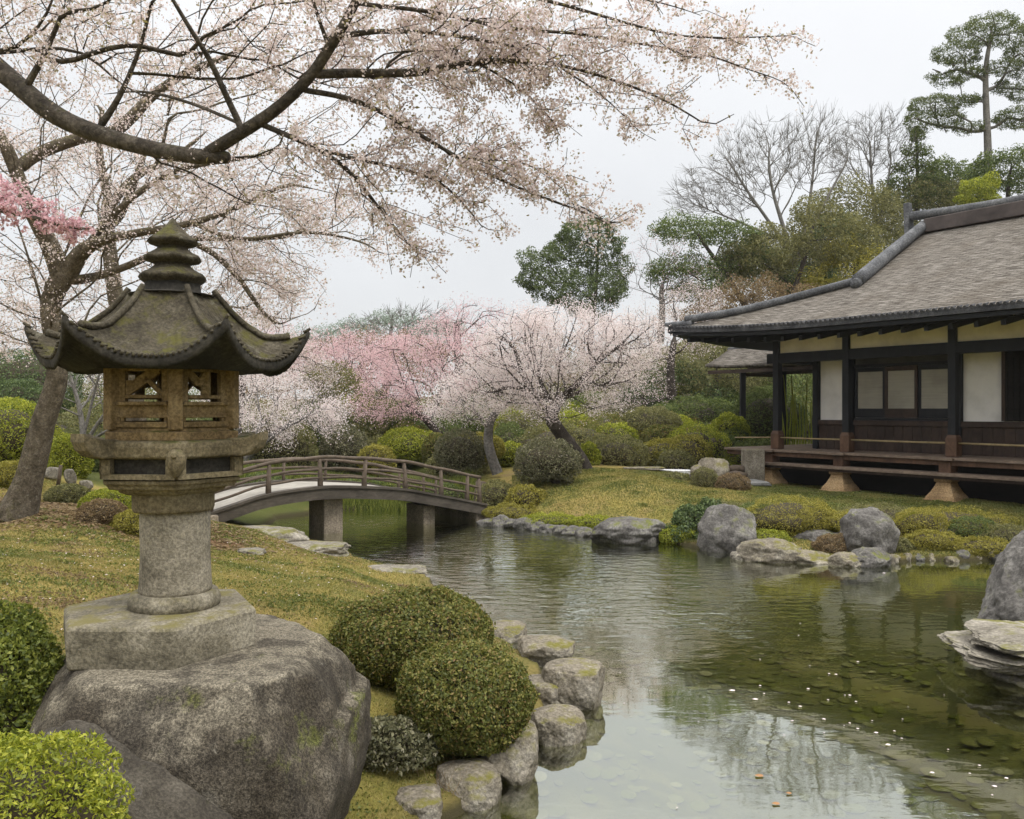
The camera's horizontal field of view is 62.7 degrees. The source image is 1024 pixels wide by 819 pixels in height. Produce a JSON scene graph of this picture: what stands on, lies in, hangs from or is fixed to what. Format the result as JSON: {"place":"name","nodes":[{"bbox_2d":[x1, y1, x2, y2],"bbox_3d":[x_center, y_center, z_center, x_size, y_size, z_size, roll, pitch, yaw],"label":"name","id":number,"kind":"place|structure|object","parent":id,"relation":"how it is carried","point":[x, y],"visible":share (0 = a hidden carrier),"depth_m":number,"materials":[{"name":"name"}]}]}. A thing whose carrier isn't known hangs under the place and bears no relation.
{"place":"outdoors","nodes":[
{"label":"outdoors","id":0,"kind":"place"},
{"bbox_2d":[0,341,1023,818],"bbox_3d":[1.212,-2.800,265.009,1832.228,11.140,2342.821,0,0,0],"label":"ground","id":1,"kind":"structure","parent":0,"point":[662,769],"depth_m":5.97,"materials":[{"name":"plant"}]},
{"bbox_2d":[0,377,42,414],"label":"shrub","id":2,"kind":"object","parent":1,"relation":"on","point":[14,388],"visible":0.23,"depth_m":16.20,"materials":[{"name":"green plant"}]},
{"bbox_2d":[0,396,64,465],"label":"hedge","id":3,"kind":"object","parent":1,"relation":"on","point":[15,424],"visible":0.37,"depth_m":14.10,"materials":[{"name":"green plant"}]},
{"bbox_2d":[0,599,65,759],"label":"shrub","id":4,"kind":"object","parent":1,"relation":"on","point":[31,660],"visible":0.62,"depth_m":3.64,"materials":[{"name":"green plant"}]},
{"bbox_2d":[0,348,83,413],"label":"shrub","id":5,"kind":"object","parent":1,"relation":"on","point":[31,370],"visible":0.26,"depth_m":18.48,"materials":[{"name":"green plant"}]},
{"bbox_2d":[0,173,95,245],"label":"cherry tree","id":6,"kind":"object","parent":1,"relation":"on","point":[70,226],"visible":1,"depth_m":7.96,"materials":[{"name":"pink plant"}]},
{"bbox_2d":[42,483,91,503],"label":"shrub","id":7,"kind":"object","parent":1,"relation":"on","point":[68,493],"visible":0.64,"depth_m":11.24,"materials":[{"name":"green plant"}]},
{"bbox_2d":[0,726,135,818],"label":"shrub","id":8,"kind":"object","parent":1,"relation":"on","point":[37,790],"visible":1,"depth_m":2.52,"materials":[{"name":"green plant"}]},
{"bbox_2d":[33,372,106,436],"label":"bare tree","id":9,"kind":"object","parent":1,"relation":"on","point":[83,424],"visible":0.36,"depth_m":14.47,"materials":[{"name":"grey plant"}]},
{"bbox_2d":[47,433,95,477],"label":"shrub","id":10,"kind":"object","parent":1,"relation":"on","point":[64,453],"visible":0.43,"depth_m":13.80,"materials":[{"name":"green plant"}]},
{"bbox_2d":[72,498,127,524],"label":"shrub","id":11,"kind":"object","parent":1,"relation":"on","point":[101,511],"visible":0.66,"depth_m":9.35,"materials":[{"name":"brown plant"}]},
{"bbox_2d":[56,374,158,432],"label":"tree","id":12,"kind":"object","parent":1,"relation":"on","point":[75,419],"visible":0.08,"depth_m":23.44,"materials":[{"name":"green plant"}]},
{"bbox_2d":[0,720,232,818],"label":"boulder","id":13,"kind":"object","parent":1,"relation":"on","point":[161,792],"visible":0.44,"depth_m":2.81,"materials":[{"name":"stone"}]},
{"bbox_2d":[0,87,335,420],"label":"cherry tree","id":14,"kind":"object","parent":1,"relation":"on","point":[111,296],"visible":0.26,"depth_m":11.91,"materials":[{"name":"pink plant"}]},
{"bbox_2d":[0,488,385,575],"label":"fallen leaves","id":15,"kind":"object","parent":1,"relation":"on","point":[59,508],"visible":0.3,"depth_m":9.65,"materials":[{"name":"brown plant"}]},
{"bbox_2d":[29,614,371,818],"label":"boulder","id":16,"kind":"object","parent":1,"relation":"on","point":[274,722],"visible":0.54,"depth_m":3.34,"materials":[{"name":"stone"}]},
{"bbox_2d":[22,218,310,669],"bbox_3d":[-1.580,0.102,3.900,1.234,1.985,1.201,0,0,0],"label":"stone lantern","id":17,"kind":"object","parent":16,"relation":"on","point":[172,330],"visible":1,"depth_m":3.68,"materials":[{"name":"stone"}]},
{"bbox_2d":[0,0,429,521],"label":"cherry tree","id":18,"kind":"object","parent":1,"relation":"on","point":[21,498],"visible":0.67,"depth_m":9.37,"materials":[{"name":"pink plant"}]},
{"bbox_2d":[0,477,446,600],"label":"lawn grass","id":19,"kind":"structure","parent":1,"relation":"on","point":[300,571],"depth_m":9.07,"materials":[{"name":"plant"}]},
{"bbox_2d":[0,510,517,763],"bbox_3d":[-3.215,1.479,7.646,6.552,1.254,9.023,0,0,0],"label":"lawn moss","id":20,"kind":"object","parent":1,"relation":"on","point":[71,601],"visible":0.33,"depth_m":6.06,"materials":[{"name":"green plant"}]},
{"bbox_2d":[0,505,528,818],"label":"lawn moss","id":21,"kind":"object","parent":1,"relation":"on","point":[316,599],"visible":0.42,"depth_m":7.12,"materials":[{"name":"plant"}]},
{"bbox_2d":[237,410,317,469],"bbox_3d":[-5.655,0.885,20.014,2.117,1.796,1.689,0,0,23],"label":"shrub","id":22,"kind":"object","parent":1,"relation":"on","point":[302,449],"visible":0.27,"depth_m":19.67,"materials":[{"name":"green plant"}]},
{"bbox_2d":[188,367,371,464],"bbox_3d":[-5.482,-0.198,18.989,4.541,3.082,3.555,0,0,0],"label":"cherry tree","id":23,"kind":"object","parent":1,"relation":"on","point":[329,411],"visible":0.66,"depth_m":18.67,"materials":[{"name":"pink plant"}]},
{"bbox_2d":[235,301,348,429],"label":"cherry tree","id":24,"kind":"object","parent":1,"relation":"on","point":[306,363],"visible":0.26,"depth_m":22.90,"materials":[{"name":"pink plant"}]},
{"bbox_2d":[257,316,420,398],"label":"cherry tree","id":25,"kind":"object","parent":1,"relation":"on","point":[341,350],"visible":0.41,"depth_m":25.71,"materials":[{"name":"pink plant"}]},
{"bbox_2d":[317,424,368,472],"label":"shrub","id":26,"kind":"object","parent":1,"relation":"on","point":[344,446],"visible":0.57,"depth_m":20.25,"materials":[{"name":"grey plant"}]},
{"bbox_2d":[211,455,487,533],"bbox_3d":[-3.175,1.730,14.859,5.984,1.941,1.755,0,0,-38],"label":"arched footbridge","id":27,"kind":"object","parent":1,"relation":"on","point":[325,497],"visible":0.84,"depth_m":14.42,"materials":[{"name":"wood"}]},
{"bbox_2d":[300,360,398,445],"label":"tree","id":28,"kind":"object","parent":1,"relation":"on","point":[352,379],"visible":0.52,"depth_m":23.79,"materials":[{"name":"green plant"}]},
{"bbox_2d":[238,459,482,509],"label":"waterside grass","id":29,"kind":"structure","parent":1,"relation":"on","point":[369,504],"depth_m":17.77,"materials":[{"name":"green plant"}]},
{"bbox_2d":[300,325,445,398],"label":"tree","id":30,"kind":"object","parent":1,"relation":"on","point":[364,345],"visible":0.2,"depth_m":44.50,"materials":[{"name":"pink plant"}]},
{"bbox_2d":[356,443,396,476],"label":"shrub","id":31,"kind":"object","parent":1,"relation":"on","point":[376,450],"visible":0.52,"depth_m":19.83,"materials":[{"name":"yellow plant"}]},
{"bbox_2d":[289,306,466,399],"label":"tree","id":32,"kind":"object","parent":1,"relation":"on","point":[338,329],"visible":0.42,"depth_m":61.50,"materials":[{"name":"green plant"}]},
{"bbox_2d":[342,298,452,370],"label":"bare tree","id":33,"kind":"object","parent":1,"relation":"on","point":[393,321],"visible":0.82,"depth_m":54.99,"materials":[{"name":"grey plant"}]},
{"bbox_2d":[363,713,439,775],"bbox_3d":[-0.637,1.816,4.599,0.486,0.304,0.359,0,0,0],"label":"shrub","id":34,"kind":"object","parent":1,"relation":"on","point":[393,745],"visible":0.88,"depth_m":4.52,"materials":[{"name":"green plant"}]},
{"bbox_2d":[377,426,431,461],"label":"shrub","id":35,"kind":"object","parent":1,"relation":"on","point":[406,444],"visible":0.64,"depth_m":21.03,"materials":[{"name":"green plant"}]},
{"bbox_2d":[327,583,495,689],"bbox_3d":[-0.682,1.523,5.745,1.158,0.664,1.076,0,0,0],"label":"clipped shrub","id":36,"kind":"object","parent":1,"relation":"on","point":[380,640],"visible":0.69,"depth_m":5.45,"materials":[{"name":"green plant"}]},
{"bbox_2d":[0,0,824,287],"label":"cherry tree","id":37,"kind":"object","parent":1,"relation":"on","point":[41,104],"visible":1,"depth_m":5.11,"materials":[{"name":"pink plant"}]},
{"bbox_2d":[340,308,497,433],"bbox_3d":[-2.316,-0.733,22.289,3.862,4.188,4.286,0,0,16],"label":"cherry tree","id":38,"kind":"object","parent":1,"relation":"on","point":[411,409],"visible":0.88,"depth_m":21.91,"materials":[{"name":"pink plant"}]},
{"bbox_2d":[395,783,442,818],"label":"shore stone","id":39,"kind":"object","parent":1,"relation":"on","point":[422,801],"visible":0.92,"depth_m":4.28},
{"bbox_2d":[239,329,613,410],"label":"tree","id":40,"kind":"object","parent":1,"relation":"on","point":[422,375],"visible":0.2,"depth_m":41.42,"materials":[{"name":"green plant"}]},
{"bbox_2d":[432,427,484,476],"bbox_3d":[-1.191,0.951,18.996,1.265,1.160,0.920,0,0,0],"label":"shrub","id":41,"kind":"object","parent":1,"relation":"on","point":[460,451],"visible":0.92,"depth_m":18.79,"materials":[{"name":"green plant"}]},
{"bbox_2d":[392,636,540,757],"bbox_3d":[-0.262,1.665,4.903,0.863,0.646,0.826,0,0,0],"label":"clipped shrub","id":42,"kind":"object","parent":1,"relation":"on","point":[463,697],"visible":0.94,"depth_m":4.67,"materials":[{"name":"green plant"}]},
{"bbox_2d":[435,757,501,818],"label":"shore stone","id":43,"kind":"object","parent":1,"relation":"on","point":[480,786],"visible":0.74,"depth_m":4.46,"materials":[{"name":"stone"}]},
{"bbox_2d":[415,345,549,475],"bbox_3d":[-0.577,-0.092,18.640,3.082,3.136,2.782,0,0,0],"label":"cherry tree","id":44,"kind":"object","parent":1,"relation":"on","point":[493,461],"visible":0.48,"depth_m":18.42,"materials":[{"name":"pink plant"}]},
{"bbox_2d":[417,291,557,375],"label":"cherry tree","id":45,"kind":"object","parent":1,"relation":"on","point":[467,314],"visible":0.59,"depth_m":33.85,"materials":[{"name":"pink plant"}]},
{"bbox_2d":[475,478,512,508],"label":"shrub","id":46,"kind":"object","parent":1,"relation":"on","point":[495,495],"visible":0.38,"depth_m":16.42,"materials":[{"name":"green plant"}]},
{"bbox_2d":[476,720,538,793],"bbox_3d":[-0.037,2.026,4.904,0.380,0.413,0.455,0,0,0],"label":"shore stone","id":47,"kind":"object","parent":1,"relation":"on","point":[516,764],"visible":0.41,"depth_m":4.73,"materials":[{"name":"stone"}]},
{"bbox_2d":[489,620,527,642],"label":"shore stone","id":48,"kind":"object","parent":1,"relation":"on","point":[510,631],"visible":0.52,"depth_m":7.61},
{"bbox_2d":[481,502,538,518],"bbox_3d":[0.000,1.945,15.712,1.124,0.475,0.826,0,0,18],"label":"moss mound","id":49,"kind":"object","parent":1,"relation":"on","point":[513,512],"visible":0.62,"depth_m":15.54,"materials":[{"name":"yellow plant"}]},
{"bbox_2d":[504,483,546,509],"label":"shrub","id":50,"kind":"object","parent":1,"relation":"on","point":[520,496],"visible":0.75,"depth_m":15.88,"materials":[{"name":"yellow plant"}]},
{"bbox_2d":[517,635,575,666],"bbox_3d":[0.281,2.070,7.032,0.499,0.323,0.473,0,0,0],"label":"shore stone","id":51,"kind":"object","parent":1,"relation":"on","point":[541,650],"visible":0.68,"depth_m":6.86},
{"bbox_2d":[512,436,584,484],"bbox_3d":[0.719,1.144,16.596,1.444,1.276,1.111,0,0,0],"label":"shrub","id":52,"kind":"object","parent":1,"relation":"on","point":[553,463],"visible":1,"depth_m":16.34,"materials":[{"name":"green plant"}]},
{"bbox_2d":[451,333,663,412],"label":"tree","id":53,"kind":"object","parent":1,"relation":"on","point":[563,388],"visible":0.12,"depth_m":30.78,"materials":[{"name":"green plant"}]},
{"bbox_2d":[531,704,586,759],"bbox_3d":[0.296,2.076,5.383,0.363,0.307,0.318,0,0,0],"label":"shore stone","id":54,"kind":"object","parent":1,"relation":"on","point":[562,729],"visible":0.9,"depth_m":5.27,"materials":[{"name":"stone"}]},
{"bbox_2d":[441,293,677,468],"bbox_3d":[1.004,-0.530,17.782,4.984,3.994,3.711,0,0,0],"label":"cherry tree","id":55,"kind":"object","parent":1,"relation":"on","point":[552,410],"visible":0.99,"depth_m":17.32,"materials":[{"name":"pink plant"}]},
{"bbox_2d":[541,657,604,710],"bbox_3d":[0.442,2.035,6.062,0.466,0.419,0.489,0,0,0],"label":"shore stone","id":56,"kind":"object","parent":1,"relation":"on","point":[578,683],"visible":0.72,"depth_m":5.88,"materials":[{"name":"stone"}]},
{"bbox_2d":[511,211,636,378],"bbox_3d":[2.490,-3.889,32.989,4.566,7.893,3.041,0,0,23],"label":"tree","id":57,"kind":"object","parent":1,"relation":"on","point":[592,281],"visible":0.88,"depth_m":32.65,"materials":[{"name":"green plant"}]},
{"bbox_2d":[589,434,649,466],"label":"shrub","id":58,"kind":"object","parent":1,"relation":"on","point":[616,452],"visible":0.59,"depth_m":19.19,"materials":[{"name":"green plant"}]},
{"bbox_2d":[590,516,665,544],"bbox_3d":[1.904,1.986,13.461,1.345,0.513,0.922,0,0,0],"label":"bank rock","id":59,"kind":"object","parent":1,"relation":"on","point":[626,530],"visible":0.77,"depth_m":13.13,"materials":[{"name":"stone"}]},
{"bbox_2d":[616,404,682,438],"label":"shrub","id":60,"kind":"object","parent":1,"relation":"on","point":[638,416],"visible":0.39,"depth_m":21.64,"materials":[{"name":"green plant"}]},
{"bbox_2d":[595,276,734,408],"bbox_3d":[4.603,-1.957,24.853,5.065,4.249,3.415,0,0,-38],"label":"cherry tree","id":61,"kind":"object","parent":1,"relation":"on","point":[670,387],"visible":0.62,"depth_m":24.89,"materials":[{"name":"pink plant"}]},
{"bbox_2d":[613,222,739,342],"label":"cherry tree","id":62,"kind":"object","parent":1,"relation":"on","point":[661,288],"visible":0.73,"depth_m":32.87,"materials":[{"name":"plant"}]},
{"bbox_2d":[627,358,739,407],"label":"tree","id":63,"kind":"object","parent":1,"relation":"on","point":[680,372],"visible":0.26,"depth_m":26.55,"materials":[{"name":"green plant"}]},
{"bbox_2d":[653,393,733,423],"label":"shrub","id":64,"kind":"object","parent":1,"relation":"on","point":[704,409],"visible":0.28,"depth_m":24.31,"materials":[{"name":"green plant"}]},
{"bbox_2d":[665,496,721,541],"bbox_3d":[2.978,1.733,13.344,1.093,0.724,0.770,0,0,0],"label":"shoreline shrub","id":65,"kind":"object","parent":1,"relation":"on","point":[691,519],"visible":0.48,"depth_m":13.25,"materials":[{"name":"green plant"}]},
{"bbox_2d":[667,419,731,457],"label":"shrub","id":66,"kind":"object","parent":1,"relation":"on","point":[707,439],"visible":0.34,"depth_m":20.13,"materials":[{"name":"green plant"}]},
{"bbox_2d":[640,207,780,305],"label":"tree","id":67,"kind":"object","parent":1,"relation":"on","point":[712,234],"visible":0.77,"depth_m":32.65,"materials":[{"name":"green plant"}]},
{"bbox_2d":[697,503,756,552],"bbox_3d":[3.245,1.901,12.620,0.937,0.969,0.808,0,0,0],"label":"bank rock","id":68,"kind":"object","parent":1,"relation":"on","point":[724,528],"visible":0.63,"depth_m":12.40,"materials":[{"name":"stone"}]},
{"bbox_2d":[648,339,807,401],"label":"tree","id":69,"kind":"object","parent":1,"relation":"on","point":[718,378],"visible":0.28,"depth_m":26.58,"materials":[{"name":"green plant"}]},
{"bbox_2d":[707,411,750,441],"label":"shrub","id":70,"kind":"object","parent":1,"relation":"on","point":[728,417],"visible":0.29,"depth_m":21.30,"materials":[{"name":"green plant"}]},
{"bbox_2d":[679,269,822,386],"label":"tree","id":71,"kind":"object","parent":1,"relation":"on","point":[755,296],"visible":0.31,"depth_m":30.51,"materials":[{"name":"brown plant"}]},
{"bbox_2d":[741,449,764,480],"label":"stone block","id":72,"kind":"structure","parent":1,"relation":"on","point":[753,461],"depth_m":18.10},
{"bbox_2d":[705,347,811,444],"bbox_3d":[7.312,-0.002,21.891,2.028,3.491,4.230,0,0,-35],"label":"garden shelter","id":73,"kind":"object","parent":1,"relation":"on","point":[754,362],"visible":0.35,"depth_m":22.44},
{"bbox_2d":[659,100,868,281],"bbox_3d":[10.566,-9.189,36.023,8.737,7.961,5.640,0,0,0],"label":"bare tree","id":74,"kind":"object","parent":1,"relation":"on","point":[751,198],"visible":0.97,"depth_m":35.74,"materials":[{"name":"grey plant"}]},
{"bbox_2d":[508,466,1023,559],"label":"bank grass","id":75,"kind":"structure","parent":1,"relation":"on","point":[862,495],"depth_m":15.57,"materials":[{"name":"plant"}]},
{"bbox_2d":[736,538,801,562],"bbox_3d":[3.608,2.032,11.812,0.960,0.478,0.718,0,0,0],"label":"bank rock","id":76,"kind":"object","parent":1,"relation":"on","point":[770,550],"visible":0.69,"depth_m":11.56,"materials":[{"name":"stone"}]},
{"bbox_2d":[726,373,811,440],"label":"tree","id":77,"kind":"object","parent":1,"relation":"on","point":[798,380],"visible":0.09,"depth_m":25.74,"materials":[{"name":"green plant"}]},
{"bbox_2d":[731,385,808,445],"bbox_3d":[7.281,0.224,23.975,2.422,1.858,1.793,0,0,-21],"label":"shrub","id":78,"kind":"object","parent":1,"relation":"on","point":[759,415],"visible":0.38,"depth_m":23.60,"materials":[{"name":"green plant"}]},
{"bbox_2d":[522,730,1023,818],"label":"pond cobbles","id":79,"kind":"object","parent":1,"relation":"on","point":[556,810],"visible":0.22,"depth_m":5.73,"materials":[{"name":"stone"}]},
{"bbox_2d":[744,493,843,534],"bbox_3d":[4.325,1.654,12.963,1.572,0.723,1.102,0,0,0],"label":"moss mound","id":80,"kind":"object","parent":1,"relation":"on","point":[778,516],"visible":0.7,"depth_m":12.71,"materials":[{"name":"green plant"}]},
{"bbox_2d":[782,375,811,444],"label":"bamboo clump","id":81,"kind":"object","parent":1,"relation":"on","point":[794,420],"visible":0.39,"depth_m":22.31,"materials":[{"name":"green plant"}]},
{"bbox_2d":[716,193,884,381],"bbox_3d":[11.211,-4.645,32.985,6.530,7.563,2.778,0,0,0],"label":"tree","id":82,"kind":"object","parent":1,"relation":"on","point":[802,242],"visible":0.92,"depth_m":32.59,"materials":[{"name":"green plant"}]},
{"bbox_2d":[792,231,885,291],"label":"tree","id":83,"kind":"object","parent":1,"relation":"on","point":[818,280],"visible":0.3,"depth_m":32.59,"materials":[{"name":"green plant"}]},
{"bbox_2d":[665,194,1023,503],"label":"veranda house","id":84,"kind":"structure","parent":1,"relation":"on","point":[908,345],"depth_m":16.68,"materials":[{"name":"tile"}]},
{"bbox_2d":[855,367,884,417],"bbox_3d":[7.616,-0.360,17.843,0.055,1.070,0.700,0,0,-35],"label":"sliding door","id":85,"kind":"structure","parent":84,"relation":"in","point":[869,381],"depth_m":17.84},
{"bbox_2d":[885,365,917,417],"bbox_3d":[8.000,-0.360,17.257,0.055,1.070,0.700,0,0,-35],"label":"sliding door","id":86,"kind":"structure","parent":84,"relation":"in","point":[901,382],"depth_m":17.25,"materials":[{"name":"paper"}]},
{"bbox_2d":[918,364,947,417],"bbox_3d":[8.422,-0.360,16.699,0.055,1.070,0.700,0,0,-35],"label":"sliding door","id":87,"kind":"structure","parent":84,"relation":"in","point":[932,379],"depth_m":16.73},
{"bbox_2d":[1005,350,1023,421],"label":"lattice door","id":88,"kind":"structure","parent":84,"relation":"in","point":[1014,360],"depth_m":15.47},
{"bbox_2d":[794,167,916,278],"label":"tree","id":89,"kind":"object","parent":1,"relation":"on","point":[895,216],"visible":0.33,"depth_m":37.33,"materials":[{"name":"green plant"}]},
{"bbox_2d":[839,507,899,553],"bbox_3d":[5.069,1.856,11.950,0.770,0.923,0.785,0,0,0],"label":"bank rock","id":90,"kind":"object","parent":1,"relation":"on","point":[870,527],"visible":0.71,"depth_m":11.68,"materials":[{"name":"stone"}]},
{"bbox_2d":[851,546,891,567],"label":"bank rock","id":91,"kind":"object","parent":1,"relation":"on","point":[874,557],"visible":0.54,"depth_m":11.21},
{"bbox_2d":[821,101,930,253],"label":"bare tree","id":92,"kind":"object","parent":1,"relation":"on","point":[870,163],"visible":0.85,"depth_m":39.75,"materials":[{"name":"grey plant"}]},
{"bbox_2d":[878,128,958,223],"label":"conifer tree","id":93,"kind":"object","parent":1,"relation":"on","point":[916,165],"visible":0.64,"depth_m":39.62,"materials":[{"name":"green plant"}]},
{"bbox_2d":[862,170,979,248],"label":"tree","id":94,"kind":"object","parent":1,"relation":"on","point":[935,198],"visible":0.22,"depth_m":38.96,"materials":[{"name":"green plant"}]},
{"bbox_2d":[894,506,948,534],"bbox_3d":[6.060,1.726,12.506,0.840,0.590,0.731,0,0,36],"label":"moss mound","id":95,"kind":"object","parent":1,"relation":"on","point":[908,524],"visible":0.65,"depth_m":12.36,"materials":[{"name":"green plant"}]},
{"bbox_2d":[902,528,964,550],"bbox_3d":[6.090,1.903,12.106,0.940,0.379,0.638,0,0,0],"label":"moss mound","id":96,"kind":"object","parent":1,"relation":"on","point":[936,539],"visible":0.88,"depth_m":11.93,"materials":[{"name":"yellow plant"}]},
{"bbox_2d":[902,9,1023,194],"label":"pine tree","id":97,"kind":"object","parent":1,"relation":"on","point":[988,40],"visible":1,"depth_m":36.85,"materials":[{"name":"green plant"}]},
{"bbox_2d":[907,503,1020,535],"bbox_3d":[6.769,1.694,12.888,1.724,0.477,1.504,0,0,36],"label":"moss mound","id":98,"kind":"object","parent":1,"relation":"on","point":[995,518],"visible":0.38,"depth_m":12.69,"materials":[{"name":"green plant"}]},
{"bbox_2d":[943,514,998,540],"bbox_3d":[6.741,1.790,12.409,0.901,0.499,0.633,0,0,0],"label":"moss mound","id":99,"kind":"object","parent":1,"relation":"on","point":[974,521],"visible":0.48,"depth_m":12.27,"materials":[{"name":"green plant"}]},
{"bbox_2d":[952,170,1002,204],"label":"tree","id":100,"kind":"object","parent":1,"relation":"on","point":[993,186],"visible":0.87,"depth_m":32.77,"materials":[{"name":"green plant"}]},
{"bbox_2d":[937,618,1023,686],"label":"flat stone","id":101,"kind":"object","parent":1,"relation":"on","point":[994,648],"visible":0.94,"depth_m":6.57,"materials":[{"name":"stone"}]},
{"bbox_2d":[977,530,1023,620],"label":"boulder","id":102,"kind":"object","parent":101,"relation":"on","point":[1003,599],"visible":0.59,"depth_m":7.95,"materials":[{"name":"stone"}]},
{"bbox_2d":[955,535,1009,557],"bbox_3d":[6.705,1.960,11.971,0.978,0.365,0.747,0,0,0],"label":"moss mound","id":103,"kind":"object","parent":1,"relation":"on","point":[980,546],"visible":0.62,"depth_m":11.77,"materials":[{"name":"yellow plant"}]},
{"bbox_2d":[959,142,1023,196],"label":"tree","id":104,"kind":"object","parent":1,"relation":"on","point":[1016,158],"visible":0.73,"depth_m":35.51,"materials":[{"name":"green plant"}]},
{"bbox_2d":[0,0,1023,398],"label":"sky","id":105,"kind":"structure","parent":0,"point":[873,52],"materials":[{"name":"white"}]},
{"bbox_2d":[269,509,1023,786],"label":"water","id":106,"kind":"structure","parent":0,"point":[920,688],"depth_m":7.88,"materials":[{"name":"liquid"}]},
{"bbox_2d":[289,541,350,556],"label":"shore stone","id":107,"kind":"object","parent":106,"relation":"in","point":[334,548],"visible":0.5,"depth_m":11.48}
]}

